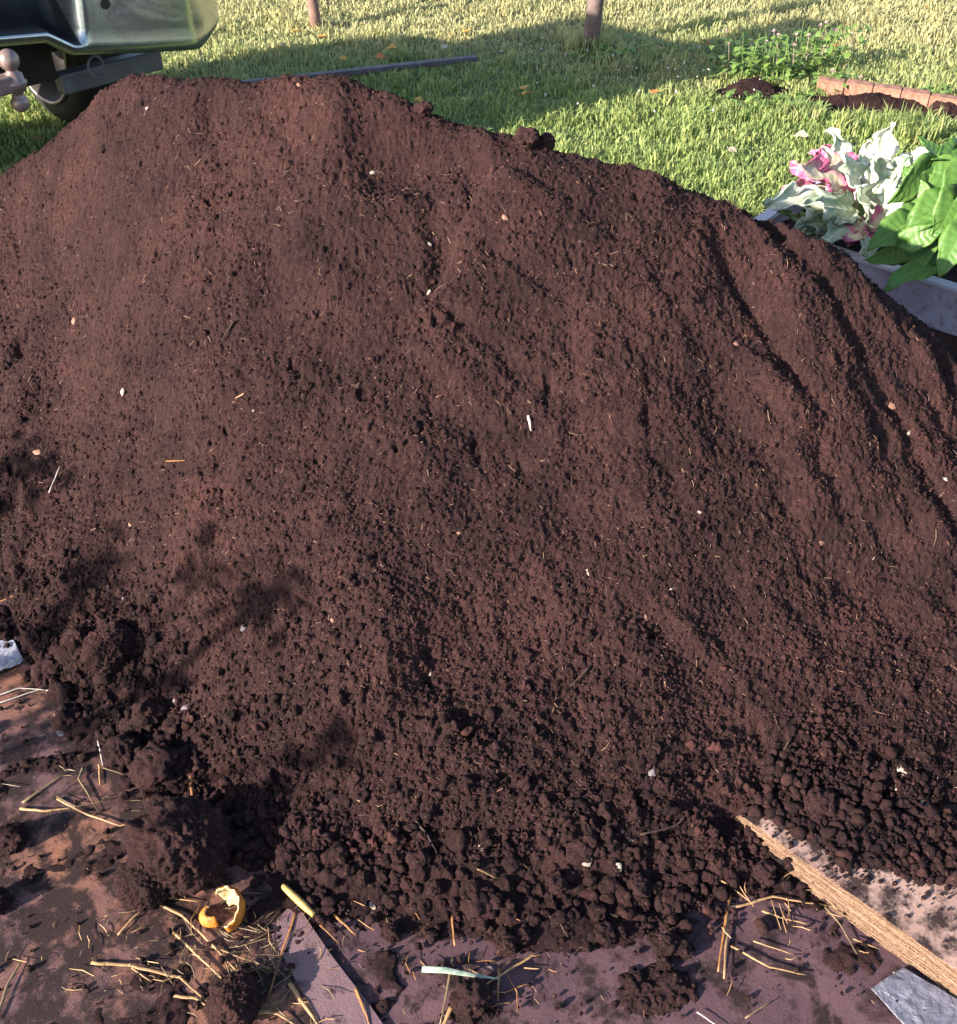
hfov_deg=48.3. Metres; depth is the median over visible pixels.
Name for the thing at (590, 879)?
soil clod
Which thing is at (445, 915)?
soil clod
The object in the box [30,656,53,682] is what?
soil clod
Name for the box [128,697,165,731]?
soil clod
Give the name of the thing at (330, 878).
soil clod
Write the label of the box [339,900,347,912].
soil clod
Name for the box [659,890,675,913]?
soil clod
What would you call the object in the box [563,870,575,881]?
soil clod
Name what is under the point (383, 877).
soil clod
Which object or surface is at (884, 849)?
spilled soil crumbs
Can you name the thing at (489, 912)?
soil clod
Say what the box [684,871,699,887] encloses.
soil clod
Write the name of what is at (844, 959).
soil smears
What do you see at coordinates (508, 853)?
soil clod
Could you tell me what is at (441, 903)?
soil clod
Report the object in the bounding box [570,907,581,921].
soil clod
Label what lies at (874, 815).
soil clod
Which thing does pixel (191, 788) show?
straw
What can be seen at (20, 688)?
straw
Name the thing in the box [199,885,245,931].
fruit rind
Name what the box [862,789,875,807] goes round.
soil clod
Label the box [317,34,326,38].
fallen leaf
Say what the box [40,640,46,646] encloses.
soil clod
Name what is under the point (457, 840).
soil clod
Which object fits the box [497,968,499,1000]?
straw
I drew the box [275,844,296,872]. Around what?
soil clod
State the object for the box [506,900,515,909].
soil clod
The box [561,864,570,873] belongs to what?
soil clod
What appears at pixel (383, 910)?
soil clod
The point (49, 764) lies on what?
loose soil
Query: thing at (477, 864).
soil clod
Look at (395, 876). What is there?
soil clod
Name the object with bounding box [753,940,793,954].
straw
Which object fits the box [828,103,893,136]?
grass tuft
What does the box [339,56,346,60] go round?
fallen leaf
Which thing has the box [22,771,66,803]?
straw
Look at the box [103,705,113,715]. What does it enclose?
soil clod
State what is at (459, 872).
soil clod
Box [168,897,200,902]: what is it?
straw
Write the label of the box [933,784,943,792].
soil clod
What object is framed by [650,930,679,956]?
soil clod
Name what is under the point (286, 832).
soil clod
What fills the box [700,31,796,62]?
flowering weed
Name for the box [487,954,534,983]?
straw
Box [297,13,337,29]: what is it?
grass tuft
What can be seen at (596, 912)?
soil clod
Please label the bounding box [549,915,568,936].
twig
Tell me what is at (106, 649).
soil clod
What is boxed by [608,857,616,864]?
soil clod
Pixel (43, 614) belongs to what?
soil clod
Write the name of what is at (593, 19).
wooden post
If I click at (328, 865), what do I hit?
soil clod
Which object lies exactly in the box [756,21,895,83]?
flowering weed
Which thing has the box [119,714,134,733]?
soil clod
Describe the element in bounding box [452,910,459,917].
soil clod
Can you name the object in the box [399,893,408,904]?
soil clod
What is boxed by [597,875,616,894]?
soil clod
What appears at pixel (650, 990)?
loose soil
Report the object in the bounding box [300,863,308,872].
soil clod
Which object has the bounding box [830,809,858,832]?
soil clod
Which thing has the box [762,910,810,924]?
straw
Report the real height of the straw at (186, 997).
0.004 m
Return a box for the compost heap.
[0,73,956,952]
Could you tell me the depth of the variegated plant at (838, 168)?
2.92 m
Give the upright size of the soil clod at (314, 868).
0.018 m
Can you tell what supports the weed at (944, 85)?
on the soil patch at (874, 101)
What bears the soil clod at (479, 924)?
on the compost heap
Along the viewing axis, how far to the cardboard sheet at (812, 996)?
1.69 m
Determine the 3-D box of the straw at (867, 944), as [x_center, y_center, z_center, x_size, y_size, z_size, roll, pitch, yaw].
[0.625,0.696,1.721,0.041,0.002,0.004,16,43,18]
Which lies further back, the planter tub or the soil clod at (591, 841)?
the planter tub
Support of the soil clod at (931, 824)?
on the cardboard stack
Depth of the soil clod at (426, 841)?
1.81 m
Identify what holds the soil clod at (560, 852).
on the compost heap
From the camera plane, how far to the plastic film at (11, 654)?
2.19 m
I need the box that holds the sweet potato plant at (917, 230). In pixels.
[863,135,956,291]
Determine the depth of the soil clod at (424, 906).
1.75 m
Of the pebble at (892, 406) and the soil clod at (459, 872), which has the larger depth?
the pebble at (892, 406)
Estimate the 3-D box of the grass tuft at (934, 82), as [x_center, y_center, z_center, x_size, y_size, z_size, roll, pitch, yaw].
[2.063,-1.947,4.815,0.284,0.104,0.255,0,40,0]
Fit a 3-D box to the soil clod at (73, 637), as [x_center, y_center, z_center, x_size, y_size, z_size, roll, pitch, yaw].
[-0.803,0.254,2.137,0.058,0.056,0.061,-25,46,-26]
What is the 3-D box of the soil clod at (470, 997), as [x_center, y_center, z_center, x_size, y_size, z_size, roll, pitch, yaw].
[-0.011,0.747,1.637,0.067,0.051,0.063,8,38,19]
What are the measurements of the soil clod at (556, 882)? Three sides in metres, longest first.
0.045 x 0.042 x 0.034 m
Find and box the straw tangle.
[4,900,334,1023]
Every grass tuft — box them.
[0,161,14,174]
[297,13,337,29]
[562,26,614,55]
[590,40,686,77]
[773,95,829,124]
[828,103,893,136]
[858,99,955,145]
[906,66,956,94]
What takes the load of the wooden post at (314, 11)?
on the ground at (672, 102)
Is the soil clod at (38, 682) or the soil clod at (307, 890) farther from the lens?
the soil clod at (38, 682)
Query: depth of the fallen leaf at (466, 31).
5.40 m
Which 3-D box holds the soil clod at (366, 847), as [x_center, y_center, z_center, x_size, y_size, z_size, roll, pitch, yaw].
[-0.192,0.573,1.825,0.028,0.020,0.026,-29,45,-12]
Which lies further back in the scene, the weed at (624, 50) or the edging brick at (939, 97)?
the weed at (624, 50)
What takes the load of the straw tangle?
on the cardboard sheet at (62, 900)
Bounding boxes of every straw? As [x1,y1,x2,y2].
[0,687,46,694]
[0,690,37,702]
[0,904,349,1022]
[0,960,22,1011]
[5,734,140,819]
[19,807,71,811]
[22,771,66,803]
[48,466,59,492]
[56,798,124,826]
[77,766,99,811]
[90,961,205,1000]
[98,763,99,784]
[106,892,387,1023]
[117,912,139,935]
[131,967,151,981]
[159,904,236,970]
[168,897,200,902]
[172,931,220,977]
[173,994,204,1004]
[189,776,193,795]
[211,946,270,968]
[241,892,519,932]
[259,1010,294,1023]
[267,912,296,997]
[267,997,288,1018]
[288,982,318,1023]
[319,925,338,942]
[332,913,355,934]
[354,987,369,1023]
[358,950,555,1011]
[439,957,453,1023]
[442,1007,452,1023]
[451,914,455,945]
[477,868,496,877]
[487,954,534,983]
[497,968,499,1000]
[527,415,531,430]
[697,1011,714,1023]
[717,894,731,971]
[719,880,750,901]
[721,872,867,994]
[723,912,728,978]
[728,895,828,909]
[731,945,805,974]
[745,1001,771,1018]
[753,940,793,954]
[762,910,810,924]
[824,906,857,953]
[853,938,878,948]
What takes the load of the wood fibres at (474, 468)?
on the compost heap
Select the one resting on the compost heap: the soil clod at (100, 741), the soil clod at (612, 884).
the soil clod at (612, 884)
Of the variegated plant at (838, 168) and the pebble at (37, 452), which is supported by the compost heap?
the pebble at (37, 452)
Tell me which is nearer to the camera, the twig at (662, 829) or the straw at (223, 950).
the straw at (223, 950)
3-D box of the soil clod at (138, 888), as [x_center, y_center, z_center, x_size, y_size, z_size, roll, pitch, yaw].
[-0.549,0.608,1.780,0.117,0.085,0.107,-32,49,-32]
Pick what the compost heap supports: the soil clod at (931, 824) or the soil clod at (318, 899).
the soil clod at (318, 899)
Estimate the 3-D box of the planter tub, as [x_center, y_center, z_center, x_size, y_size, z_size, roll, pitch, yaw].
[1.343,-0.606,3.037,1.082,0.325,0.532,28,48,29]
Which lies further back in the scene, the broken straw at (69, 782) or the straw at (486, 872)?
the broken straw at (69, 782)
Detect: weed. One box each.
[568,34,693,66]
[699,29,821,83]
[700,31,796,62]
[703,89,830,122]
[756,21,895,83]
[808,68,862,93]
[917,81,951,103]
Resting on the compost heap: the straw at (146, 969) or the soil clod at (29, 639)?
the soil clod at (29, 639)
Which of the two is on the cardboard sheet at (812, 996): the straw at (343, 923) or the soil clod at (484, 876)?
the straw at (343, 923)
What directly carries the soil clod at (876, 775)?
on the compost heap
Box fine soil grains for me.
[0,72,956,872]
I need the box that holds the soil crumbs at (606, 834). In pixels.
[0,74,956,871]
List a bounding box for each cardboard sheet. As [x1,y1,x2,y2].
[0,596,319,1023]
[315,894,944,1023]
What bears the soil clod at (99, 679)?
on the compost heap
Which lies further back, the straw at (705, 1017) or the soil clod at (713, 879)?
the soil clod at (713, 879)
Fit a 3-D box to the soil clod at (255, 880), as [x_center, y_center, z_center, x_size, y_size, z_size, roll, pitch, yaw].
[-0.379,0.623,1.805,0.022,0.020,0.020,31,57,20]
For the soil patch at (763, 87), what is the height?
0.062 m
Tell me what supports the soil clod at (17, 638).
on the cardboard sheet at (62, 900)
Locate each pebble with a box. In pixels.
[33,449,40,454]
[368,902,375,909]
[502,214,507,219]
[582,857,591,866]
[616,862,621,871]
[648,767,655,775]
[889,401,895,409]
[897,764,907,775]
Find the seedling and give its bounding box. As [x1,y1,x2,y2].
[777,209,818,239]
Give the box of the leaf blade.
[422,966,499,979]
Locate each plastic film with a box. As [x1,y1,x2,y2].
[0,640,22,668]
[871,967,956,1023]
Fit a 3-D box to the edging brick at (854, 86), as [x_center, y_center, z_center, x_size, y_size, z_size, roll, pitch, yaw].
[1.690,-1.863,4.748,0.118,0.100,0.060,16,44,18]
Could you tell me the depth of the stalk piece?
1.76 m
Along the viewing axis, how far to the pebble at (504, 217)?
2.07 m
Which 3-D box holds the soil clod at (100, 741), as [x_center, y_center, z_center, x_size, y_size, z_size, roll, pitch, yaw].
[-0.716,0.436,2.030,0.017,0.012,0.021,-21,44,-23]
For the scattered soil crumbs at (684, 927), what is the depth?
1.76 m
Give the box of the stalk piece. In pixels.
[281,884,315,917]
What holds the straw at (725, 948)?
on the cardboard sheet at (812, 996)
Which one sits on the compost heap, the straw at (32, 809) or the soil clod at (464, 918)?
the soil clod at (464, 918)
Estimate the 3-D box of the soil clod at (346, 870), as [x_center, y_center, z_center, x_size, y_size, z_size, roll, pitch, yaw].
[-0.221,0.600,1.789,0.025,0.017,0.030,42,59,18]
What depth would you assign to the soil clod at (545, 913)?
1.75 m
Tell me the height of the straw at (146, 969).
0.005 m
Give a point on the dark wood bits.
(495, 480)
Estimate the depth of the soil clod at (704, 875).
1.80 m
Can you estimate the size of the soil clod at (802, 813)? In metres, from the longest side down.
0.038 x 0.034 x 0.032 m
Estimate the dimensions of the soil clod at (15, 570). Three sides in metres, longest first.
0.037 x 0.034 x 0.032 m
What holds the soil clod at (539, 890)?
on the compost heap
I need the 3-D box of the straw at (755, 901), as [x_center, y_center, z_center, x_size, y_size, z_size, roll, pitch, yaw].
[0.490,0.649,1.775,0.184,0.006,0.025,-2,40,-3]
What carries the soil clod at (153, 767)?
on the cardboard sheet at (62, 900)
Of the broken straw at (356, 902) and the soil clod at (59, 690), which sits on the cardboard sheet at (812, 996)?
the broken straw at (356, 902)
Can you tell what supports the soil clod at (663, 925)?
on the cardboard sheet at (812, 996)
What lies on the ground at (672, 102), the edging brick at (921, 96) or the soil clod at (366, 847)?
the edging brick at (921, 96)
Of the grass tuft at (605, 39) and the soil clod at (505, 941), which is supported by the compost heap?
the soil clod at (505, 941)
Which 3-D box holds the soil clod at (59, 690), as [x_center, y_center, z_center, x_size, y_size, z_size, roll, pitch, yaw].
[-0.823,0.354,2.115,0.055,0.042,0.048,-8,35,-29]
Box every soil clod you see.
[0,630,12,639]
[0,821,28,855]
[0,886,14,914]
[3,642,9,648]
[8,562,23,577]
[14,635,20,642]
[19,660,32,675]
[21,630,35,645]
[21,669,30,681]
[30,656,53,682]
[31,647,46,659]
[32,640,42,647]
[34,678,42,686]
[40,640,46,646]
[41,610,47,618]
[41,660,62,677]
[48,681,74,700]
[51,709,75,730]
[52,643,69,661]
[55,704,68,715]
[58,659,66,664]
[61,622,87,655]
[61,696,72,703]
[69,706,79,713]
[72,671,82,680]
[77,753,88,762]
[80,620,135,674]
[92,708,100,717]
[93,672,112,685]
[97,738,104,744]
[99,731,140,772]
[102,724,117,738]
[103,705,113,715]
[112,859,168,912]
[116,771,133,788]
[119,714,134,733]
[120,791,128,799]
[120,796,234,898]
[126,740,182,792]
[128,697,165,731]
[131,745,144,757]
[133,725,145,736]
[164,734,176,743]
[165,773,185,793]
[179,787,185,793]
[181,763,192,773]
[194,794,202,799]
[204,970,263,1023]
[210,790,222,800]
[230,809,245,827]
[249,874,260,886]
[257,804,268,818]
[263,862,270,872]
[269,861,275,868]
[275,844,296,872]
[280,822,292,838]
[285,841,297,851]
[287,813,297,823]
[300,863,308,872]
[300,885,313,894]
[302,825,315,838]
[306,877,316,888]
[308,863,319,874]
[312,892,321,903]
[313,885,327,898]
[319,865,341,888]
[321,905,335,915]
[322,861,332,867]
[328,841,349,864]
[329,825,339,833]
[332,864,341,878]
[338,864,355,878]
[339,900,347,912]
[356,869,370,887]
[359,839,373,853]
[372,817,387,836]
[373,865,382,875]
[375,833,387,839]
[376,903,390,917]
[377,869,389,883]
[381,892,398,909]
[383,921,401,943]
[384,844,398,854]
[388,850,405,868]
[389,869,402,883]
[395,863,406,873]
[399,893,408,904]
[400,875,412,890]
[405,851,425,869]
[409,866,426,883]
[413,100,434,117]
[416,898,430,913]
[423,817,432,823]
[424,832,433,844]
[424,929,437,944]
[426,880,442,895]
[429,820,436,826]
[438,899,445,907]
[441,911,449,919]
[443,867,454,879]
[446,829,469,852]
[448,896,459,908]
[449,977,492,1021]
[452,880,459,888]
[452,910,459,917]
[455,868,464,877]
[456,852,467,860]
[460,891,488,920]
[462,914,468,922]
[465,878,480,891]
[471,916,488,934]
[472,860,482,869]
[481,872,489,879]
[481,903,496,921]
[487,892,504,909]
[487,924,494,933]
[491,867,499,875]
[492,928,518,956]
[502,849,513,857]
[502,856,518,874]
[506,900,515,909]
[512,126,539,148]
[514,927,532,945]
[517,880,530,893]
[518,860,522,868]
[526,913,541,926]
[535,883,543,896]
[536,132,555,150]
[538,834,551,846]
[540,908,550,918]
[543,889,554,898]
[544,870,567,894]
[546,897,557,911]
[550,820,557,827]
[550,910,567,926]
[556,848,564,855]
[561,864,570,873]
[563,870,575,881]
[565,839,593,864]
[565,909,574,923]
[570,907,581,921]
[582,941,592,952]
[583,833,597,848]
[583,872,597,887]
[587,902,606,921]
[592,920,617,946]
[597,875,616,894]
[599,893,615,905]
[605,876,620,892]
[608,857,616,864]
[608,862,616,868]
[610,868,621,876]
[613,923,627,939]
[615,886,632,904]
[616,921,627,932]
[624,902,636,910]
[627,871,653,903]
[631,900,637,906]
[638,898,652,910]
[640,846,650,854]
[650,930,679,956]
[651,882,661,894]
[655,874,662,879]
[656,866,666,875]
[656,954,673,971]
[658,920,670,929]
[659,820,669,831]
[659,856,670,869]
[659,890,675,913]
[661,873,679,885]
[661,887,684,911]
[676,939,693,959]
[678,856,692,868]
[678,871,687,884]
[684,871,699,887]
[693,866,700,872]
[699,870,711,882]
[704,873,719,885]
[707,884,717,888]
[709,826,719,837]
[751,859,776,882]
[796,801,806,815]
[803,791,837,817]
[809,813,823,823]
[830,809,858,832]
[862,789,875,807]
[865,809,885,828]
[868,767,889,782]
[918,810,935,828]
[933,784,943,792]
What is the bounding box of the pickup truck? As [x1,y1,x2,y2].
[0,0,218,121]
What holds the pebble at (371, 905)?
on the cardboard sheet at (812, 996)
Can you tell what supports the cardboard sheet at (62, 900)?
on the ground at (672, 102)
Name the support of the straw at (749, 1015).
on the cardboard sheet at (812, 996)
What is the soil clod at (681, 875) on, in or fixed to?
on the compost heap
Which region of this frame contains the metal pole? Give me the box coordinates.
[240,55,477,82]
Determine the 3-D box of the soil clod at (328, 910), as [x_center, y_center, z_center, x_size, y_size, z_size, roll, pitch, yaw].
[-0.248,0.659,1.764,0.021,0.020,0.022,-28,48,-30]
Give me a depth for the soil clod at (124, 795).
1.93 m
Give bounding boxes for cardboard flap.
[271,903,381,1023]
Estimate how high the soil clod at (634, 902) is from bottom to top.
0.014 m
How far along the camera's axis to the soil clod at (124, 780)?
1.95 m
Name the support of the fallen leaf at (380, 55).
on the ground at (672, 102)
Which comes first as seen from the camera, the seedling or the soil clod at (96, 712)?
the soil clod at (96, 712)
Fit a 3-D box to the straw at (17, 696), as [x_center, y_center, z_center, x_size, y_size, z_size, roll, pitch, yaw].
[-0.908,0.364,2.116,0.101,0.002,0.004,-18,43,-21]
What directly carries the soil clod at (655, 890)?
on the compost heap
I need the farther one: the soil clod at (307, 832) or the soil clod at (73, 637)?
the soil clod at (73, 637)
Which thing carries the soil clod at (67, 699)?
on the compost heap
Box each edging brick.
[816,76,845,95]
[844,79,874,95]
[873,83,902,97]
[901,87,930,107]
[928,93,956,106]
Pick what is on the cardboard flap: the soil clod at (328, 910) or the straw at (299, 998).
the straw at (299, 998)
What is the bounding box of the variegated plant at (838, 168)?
[761,122,927,263]
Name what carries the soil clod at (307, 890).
on the compost heap
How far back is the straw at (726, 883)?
1.79 m
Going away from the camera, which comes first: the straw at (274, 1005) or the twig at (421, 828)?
the straw at (274, 1005)
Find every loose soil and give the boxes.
[0,750,89,777]
[63,708,102,752]
[217,799,242,864]
[218,961,262,994]
[269,859,299,882]
[443,1002,502,1023]
[513,917,531,934]
[611,962,698,1019]
[612,911,663,935]
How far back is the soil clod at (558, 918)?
1.74 m
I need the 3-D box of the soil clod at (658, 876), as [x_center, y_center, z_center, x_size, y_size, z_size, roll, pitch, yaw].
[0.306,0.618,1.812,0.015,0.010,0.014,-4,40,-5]
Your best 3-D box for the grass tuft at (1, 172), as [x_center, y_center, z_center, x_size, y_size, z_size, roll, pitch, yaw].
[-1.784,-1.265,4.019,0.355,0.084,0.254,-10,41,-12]
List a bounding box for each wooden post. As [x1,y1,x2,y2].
[307,0,320,30]
[581,0,603,50]
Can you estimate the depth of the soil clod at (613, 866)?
1.79 m
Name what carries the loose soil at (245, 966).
on the cardboard sheet at (62, 900)
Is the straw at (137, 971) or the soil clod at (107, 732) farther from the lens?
the soil clod at (107, 732)
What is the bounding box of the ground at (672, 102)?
[0,0,956,216]
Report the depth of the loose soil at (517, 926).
1.74 m
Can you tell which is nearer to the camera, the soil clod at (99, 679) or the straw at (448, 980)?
the straw at (448, 980)
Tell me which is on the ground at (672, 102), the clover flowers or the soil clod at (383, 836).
the clover flowers
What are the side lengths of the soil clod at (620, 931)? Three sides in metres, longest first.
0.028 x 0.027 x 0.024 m
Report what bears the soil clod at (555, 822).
on the compost heap
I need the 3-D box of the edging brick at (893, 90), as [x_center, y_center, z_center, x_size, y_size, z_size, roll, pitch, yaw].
[1.800,-1.830,4.712,0.118,0.100,0.060,17,42,19]
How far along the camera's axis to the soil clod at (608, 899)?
1.76 m
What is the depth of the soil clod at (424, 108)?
2.14 m
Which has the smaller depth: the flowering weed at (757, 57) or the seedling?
the seedling
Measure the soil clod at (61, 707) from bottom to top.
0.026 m
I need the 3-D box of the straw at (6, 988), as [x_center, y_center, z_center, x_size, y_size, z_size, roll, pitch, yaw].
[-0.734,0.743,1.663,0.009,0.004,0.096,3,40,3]
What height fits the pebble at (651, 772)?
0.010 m
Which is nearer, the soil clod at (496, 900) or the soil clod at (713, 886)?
the soil clod at (496, 900)
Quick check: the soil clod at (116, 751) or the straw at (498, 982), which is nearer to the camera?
the straw at (498, 982)
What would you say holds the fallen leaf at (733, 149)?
on the ground at (672, 102)
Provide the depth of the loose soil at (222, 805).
1.89 m
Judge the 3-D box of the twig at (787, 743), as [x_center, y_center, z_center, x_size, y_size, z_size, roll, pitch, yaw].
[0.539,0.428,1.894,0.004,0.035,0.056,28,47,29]
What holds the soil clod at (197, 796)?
on the cardboard sheet at (62, 900)
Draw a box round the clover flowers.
[499,19,760,111]
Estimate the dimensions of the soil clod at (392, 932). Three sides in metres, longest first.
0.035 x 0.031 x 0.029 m
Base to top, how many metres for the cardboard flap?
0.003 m
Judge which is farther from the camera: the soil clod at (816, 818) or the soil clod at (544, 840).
the soil clod at (816, 818)
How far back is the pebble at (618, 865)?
1.79 m
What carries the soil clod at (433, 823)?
on the compost heap
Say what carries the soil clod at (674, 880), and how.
on the compost heap
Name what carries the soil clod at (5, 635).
on the cardboard sheet at (62, 900)
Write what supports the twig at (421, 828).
on the compost heap
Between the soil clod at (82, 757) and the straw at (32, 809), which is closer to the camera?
the straw at (32, 809)
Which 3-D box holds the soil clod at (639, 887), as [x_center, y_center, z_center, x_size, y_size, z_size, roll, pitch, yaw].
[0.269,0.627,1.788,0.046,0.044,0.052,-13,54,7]
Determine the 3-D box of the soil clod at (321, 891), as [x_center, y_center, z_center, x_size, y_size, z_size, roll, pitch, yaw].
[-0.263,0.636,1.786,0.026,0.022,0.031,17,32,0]
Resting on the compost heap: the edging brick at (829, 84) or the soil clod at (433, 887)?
the soil clod at (433, 887)
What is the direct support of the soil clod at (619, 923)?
on the compost heap
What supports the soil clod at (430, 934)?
on the compost heap
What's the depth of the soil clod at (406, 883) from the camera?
1.77 m
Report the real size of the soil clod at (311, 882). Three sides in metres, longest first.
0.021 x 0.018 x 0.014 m
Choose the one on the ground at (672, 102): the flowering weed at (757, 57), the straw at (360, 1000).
the flowering weed at (757, 57)
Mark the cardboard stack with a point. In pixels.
(918, 937)
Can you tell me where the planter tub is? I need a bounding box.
[753,177,956,359]
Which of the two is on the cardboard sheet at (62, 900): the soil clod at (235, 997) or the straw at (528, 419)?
the soil clod at (235, 997)
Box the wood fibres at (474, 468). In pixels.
[0,86,956,869]
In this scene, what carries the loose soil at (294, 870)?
on the cardboard sheet at (812, 996)
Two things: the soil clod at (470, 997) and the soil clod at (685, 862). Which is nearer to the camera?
the soil clod at (470, 997)
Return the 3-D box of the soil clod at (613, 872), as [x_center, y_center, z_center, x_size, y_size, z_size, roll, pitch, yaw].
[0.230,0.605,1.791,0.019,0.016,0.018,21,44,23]
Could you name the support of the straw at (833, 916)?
on the cardboard sheet at (812, 996)
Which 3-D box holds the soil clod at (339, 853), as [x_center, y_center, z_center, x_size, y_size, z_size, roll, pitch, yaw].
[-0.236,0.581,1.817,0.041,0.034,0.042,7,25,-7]
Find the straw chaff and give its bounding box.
[10,711,873,1011]
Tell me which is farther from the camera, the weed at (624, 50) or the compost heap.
the weed at (624, 50)
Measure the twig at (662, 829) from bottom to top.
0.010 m
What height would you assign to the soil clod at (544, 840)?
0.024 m
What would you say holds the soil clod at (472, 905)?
on the compost heap
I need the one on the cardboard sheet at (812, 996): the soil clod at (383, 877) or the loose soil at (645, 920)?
the loose soil at (645, 920)
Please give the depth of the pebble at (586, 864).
1.79 m
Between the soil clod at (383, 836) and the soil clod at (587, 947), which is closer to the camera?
the soil clod at (587, 947)
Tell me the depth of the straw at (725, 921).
1.74 m
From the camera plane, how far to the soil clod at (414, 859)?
1.78 m
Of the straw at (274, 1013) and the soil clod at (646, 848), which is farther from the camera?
the soil clod at (646, 848)
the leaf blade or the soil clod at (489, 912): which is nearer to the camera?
the leaf blade
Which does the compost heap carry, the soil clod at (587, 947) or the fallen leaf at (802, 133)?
the soil clod at (587, 947)
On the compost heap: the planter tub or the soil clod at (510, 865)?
the soil clod at (510, 865)
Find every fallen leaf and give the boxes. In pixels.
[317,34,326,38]
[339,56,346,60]
[375,53,385,58]
[385,43,396,49]
[414,96,423,101]
[462,28,471,33]
[727,146,736,152]
[794,129,807,136]
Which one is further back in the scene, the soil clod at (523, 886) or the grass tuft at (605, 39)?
the grass tuft at (605, 39)
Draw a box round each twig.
[221,320,234,340]
[415,820,437,852]
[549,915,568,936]
[570,666,590,686]
[640,816,684,835]
[776,737,791,763]
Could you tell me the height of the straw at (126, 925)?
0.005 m
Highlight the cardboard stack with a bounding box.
[735,802,956,997]
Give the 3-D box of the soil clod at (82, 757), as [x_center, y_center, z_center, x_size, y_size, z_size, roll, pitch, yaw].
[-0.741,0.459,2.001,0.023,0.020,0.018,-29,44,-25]
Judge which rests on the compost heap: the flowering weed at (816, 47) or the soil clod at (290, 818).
the soil clod at (290, 818)
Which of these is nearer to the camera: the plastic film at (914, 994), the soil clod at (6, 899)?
the plastic film at (914, 994)
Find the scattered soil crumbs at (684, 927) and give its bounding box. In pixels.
[0,605,949,1023]
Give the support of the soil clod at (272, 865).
on the compost heap
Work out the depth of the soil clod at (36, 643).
2.17 m
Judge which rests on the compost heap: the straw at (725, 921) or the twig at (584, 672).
the twig at (584, 672)
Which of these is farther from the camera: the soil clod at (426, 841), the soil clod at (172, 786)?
the soil clod at (172, 786)
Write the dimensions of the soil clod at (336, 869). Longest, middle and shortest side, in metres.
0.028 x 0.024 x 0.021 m
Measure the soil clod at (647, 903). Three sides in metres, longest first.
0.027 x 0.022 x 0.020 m
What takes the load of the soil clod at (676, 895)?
on the compost heap
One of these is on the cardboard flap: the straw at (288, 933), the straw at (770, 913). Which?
the straw at (288, 933)
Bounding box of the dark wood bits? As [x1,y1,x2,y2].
[1,134,953,858]
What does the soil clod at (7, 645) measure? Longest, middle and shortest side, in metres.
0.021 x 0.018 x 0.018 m
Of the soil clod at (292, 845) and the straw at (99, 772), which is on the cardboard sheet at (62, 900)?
the straw at (99, 772)
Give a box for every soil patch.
[716,76,792,98]
[790,92,927,114]
[922,100,956,120]
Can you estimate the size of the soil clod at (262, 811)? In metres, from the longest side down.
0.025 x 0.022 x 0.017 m
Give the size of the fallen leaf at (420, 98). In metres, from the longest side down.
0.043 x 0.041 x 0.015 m
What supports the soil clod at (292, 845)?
on the compost heap
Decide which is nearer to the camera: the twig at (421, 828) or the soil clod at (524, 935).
the soil clod at (524, 935)
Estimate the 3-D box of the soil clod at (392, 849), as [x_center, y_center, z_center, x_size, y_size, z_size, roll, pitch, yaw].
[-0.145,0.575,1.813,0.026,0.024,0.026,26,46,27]
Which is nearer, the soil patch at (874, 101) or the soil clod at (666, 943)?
the soil clod at (666, 943)
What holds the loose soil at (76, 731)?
on the cardboard sheet at (62, 900)
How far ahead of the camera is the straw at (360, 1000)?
1.64 m
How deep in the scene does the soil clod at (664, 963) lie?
1.69 m
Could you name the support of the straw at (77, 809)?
on the cardboard sheet at (62, 900)
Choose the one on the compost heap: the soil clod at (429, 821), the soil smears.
the soil clod at (429, 821)
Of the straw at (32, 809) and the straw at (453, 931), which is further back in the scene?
the straw at (32, 809)
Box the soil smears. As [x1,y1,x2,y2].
[0,683,880,1023]
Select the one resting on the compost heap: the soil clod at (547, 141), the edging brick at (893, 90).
the soil clod at (547, 141)
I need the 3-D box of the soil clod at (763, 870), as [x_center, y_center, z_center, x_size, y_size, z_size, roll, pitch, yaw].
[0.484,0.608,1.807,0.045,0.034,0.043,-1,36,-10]
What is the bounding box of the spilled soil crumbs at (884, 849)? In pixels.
[739,686,956,950]
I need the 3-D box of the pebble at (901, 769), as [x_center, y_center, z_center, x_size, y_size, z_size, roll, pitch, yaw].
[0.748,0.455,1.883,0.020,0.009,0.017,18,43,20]
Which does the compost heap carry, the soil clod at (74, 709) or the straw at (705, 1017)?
the soil clod at (74, 709)
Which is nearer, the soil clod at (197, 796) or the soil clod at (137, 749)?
the soil clod at (197, 796)
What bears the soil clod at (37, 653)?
on the compost heap
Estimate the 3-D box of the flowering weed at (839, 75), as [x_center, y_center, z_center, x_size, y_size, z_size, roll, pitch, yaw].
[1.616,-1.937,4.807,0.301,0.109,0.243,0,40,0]
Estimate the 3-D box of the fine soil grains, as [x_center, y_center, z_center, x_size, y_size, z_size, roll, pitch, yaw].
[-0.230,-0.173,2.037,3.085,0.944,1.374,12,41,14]
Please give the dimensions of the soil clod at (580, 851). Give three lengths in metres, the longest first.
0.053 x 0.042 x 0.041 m
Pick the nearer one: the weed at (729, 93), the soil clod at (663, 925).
the soil clod at (663, 925)
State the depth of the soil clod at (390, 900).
1.76 m
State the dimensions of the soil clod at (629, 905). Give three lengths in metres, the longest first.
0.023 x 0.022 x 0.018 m
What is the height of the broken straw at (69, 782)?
0.009 m
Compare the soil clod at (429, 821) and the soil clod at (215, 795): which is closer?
the soil clod at (429, 821)

